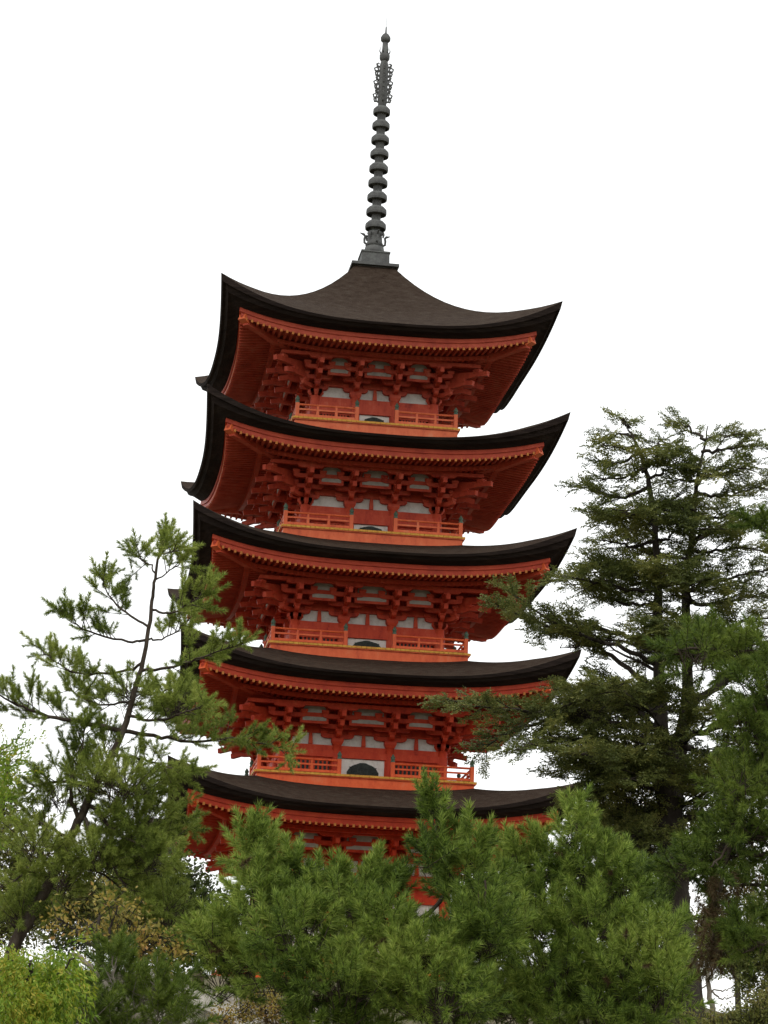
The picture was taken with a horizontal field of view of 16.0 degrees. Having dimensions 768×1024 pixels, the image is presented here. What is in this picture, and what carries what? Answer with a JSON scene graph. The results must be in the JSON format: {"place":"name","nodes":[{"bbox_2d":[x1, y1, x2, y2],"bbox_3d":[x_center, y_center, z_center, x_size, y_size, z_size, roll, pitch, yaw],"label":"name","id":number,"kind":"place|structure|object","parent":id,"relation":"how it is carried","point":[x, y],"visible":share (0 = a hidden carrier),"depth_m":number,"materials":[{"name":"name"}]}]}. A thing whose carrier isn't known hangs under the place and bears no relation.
{"place":"outdoors","nodes":[
{"label":"outdoors","id":0,"kind":"place"},
{"bbox_2d":[3,970,725,1023],"bbox_3d":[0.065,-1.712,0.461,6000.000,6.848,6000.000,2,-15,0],"label":"ground","id":1,"kind":"structure","parent":0,"point":[218,984],"depth_m":53.05,"materials":[{"name":"soil"}]},
{"bbox_2d":[0,720,47,849],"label":"broadleaf tree","id":2,"kind":"object","parent":1,"relation":"on","point":[14,751],"visible":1,"depth_m":36.34,"materials":[{"name":"green plant"}]},
{"bbox_2d":[0,928,102,1023],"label":"weeping shrub","id":3,"kind":"object","parent":1,"relation":"on","point":[24,983],"visible":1,"depth_m":26.42,"materials":[{"name":"green plant"}]},
{"bbox_2d":[0,729,136,956],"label":"broadleaf tree","id":4,"kind":"object","parent":1,"relation":"on","point":[6,927],"visible":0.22,"depth_m":46.91,"materials":[{"name":"green plant"}]},
{"bbox_2d":[39,876,196,1003],"bbox_3d":[-3.271,6.737,32.418,1.962,4.721,1.713,2,-15,0],"label":"cherry tree","id":5,"kind":"object","parent":1,"relation":"on","point":[120,917],"visible":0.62,"depth_m":32.73,"materials":[{"name":"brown plant"}]},
{"bbox_2d":[32,923,223,1023],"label":"pine tree","id":6,"kind":"object","parent":1,"relation":"on","point":[138,981],"visible":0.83,"depth_m":29.59,"materials":[{"name":"green plant"}]},
{"bbox_2d":[29,819,258,975],"bbox_3d":[-4.846,8.244,55.896,5.013,3.959,2.777,2,-15,0],"label":"evergreen tree","id":7,"kind":"object","parent":1,"relation":"on","point":[196,885],"visible":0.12,"depth_m":55.77,"materials":[{"name":"green plant"}]},
{"bbox_2d":[0,510,306,991],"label":"pine tree","id":8,"kind":"object","parent":1,"relation":"on","point":[145,841],"visible":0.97,"depth_m":40.05,"materials":[{"name":"green plant"}]},
{"bbox_2d":[77,985,254,1023],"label":"stone wall","id":9,"kind":"structure","parent":1,"relation":"on","point":[204,988],"depth_m":52.38,"materials":[{"name":"stone"}]},
{"bbox_2d":[149,971,262,1023],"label":"stone steps","id":10,"kind":"structure","parent":1,"relation":"on","point":[203,999],"depth_m":48.49,"materials":[{"name":"stone"}]},
{"bbox_2d":[206,982,308,1023],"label":"autumn shrub","id":11,"kind":"object","parent":1,"relation":"on","point":[242,1015],"visible":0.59,"depth_m":45.22,"materials":[{"name":"brown plant"}]},
{"bbox_2d":[223,998,334,1023],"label":"stone wall","id":12,"kind":"structure","parent":1,"relation":"on","point":[232,1001],"depth_m":51.38,"materials":[{"name":"stone"}]},
{"bbox_2d":[191,971,203,987],"bbox_3d":[-3.525,9.337,51.262,0.260,1.385,0.260,2,-15,0],"label":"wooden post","id":13,"kind":"object","parent":12,"relation":"on","point":[200,976],"visible":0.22,"depth_m":51.30,"materials":[{"name":"brown wood"}]},
{"bbox_2d":[162,765,537,1023],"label":"pine tree","id":14,"kind":"object","parent":1,"relation":"on","point":[400,958],"visible":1,"depth_m":32.10,"materials":[{"name":"green plant"}]},
{"bbox_2d":[149,18,584,977],"bbox_3d":[-0.515,-0.226,67.505,9.470,26.398,9.470,4,-15,-7],"label":"five storey pagoda","id":15,"kind":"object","parent":1,"relation":"on","point":[355,472],"visible":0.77,"depth_m":64.59,"materials":[{"name":"red wood"}]},
{"bbox_2d":[395,782,720,1023],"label":"pine tree","id":16,"kind":"object","parent":1,"relation":"on","point":[621,967],"visible":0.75,"depth_m":33.56,"materials":[{"name":"green plant"}]},
{"bbox_2d":[417,405,767,1023],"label":"fir tree","id":17,"kind":"object","parent":1,"relation":"on","point":[658,762],"visible":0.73,"depth_m":50.57,"materials":[{"name":"green plant"}]},
{"bbox_2d":[590,789,767,1009],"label":"autumn tree","id":18,"kind":"object","parent":1,"relation":"on","point":[746,888],"visible":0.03,"depth_m":63.85,"materials":[{"name":"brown plant"}]},
{"bbox_2d":[635,501,767,985],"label":"pine tree","id":19,"kind":"object","parent":1,"relation":"on","point":[733,927],"visible":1,"depth_m":26.07,"materials":[{"name":"green plant"}]},
{"bbox_2d":[692,906,733,1015],"bbox_3d":[6.196,9.427,51.417,1.643,4.021,1.537,2,-15,0],"label":"slim tree","id":20,"kind":"object","parent":1,"relation":"on","point":[710,991],"visible":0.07,"depth_m":51.48,"materials":[{"name":"brown plant"}]},
{"bbox_2d":[675,982,767,1023],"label":"clipped bush","id":21,"kind":"object","parent":1,"relation":"on","point":[755,1011],"visible":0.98,"depth_m":37.35,"materials":[{"name":"green plant"}]},
{"bbox_2d":[699,889,767,1000],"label":"dark conifer","id":22,"kind":"object","parent":1,"relation":"on","point":[745,977],"visible":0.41,"depth_m":39.45,"materials":[{"name":"green plant"}]},
{"bbox_2d":[0,0,767,1017],"label":"sky","id":23,"kind":"structure","parent":0,"point":[607,160],"materials":[{"name":"white"}]}
]}

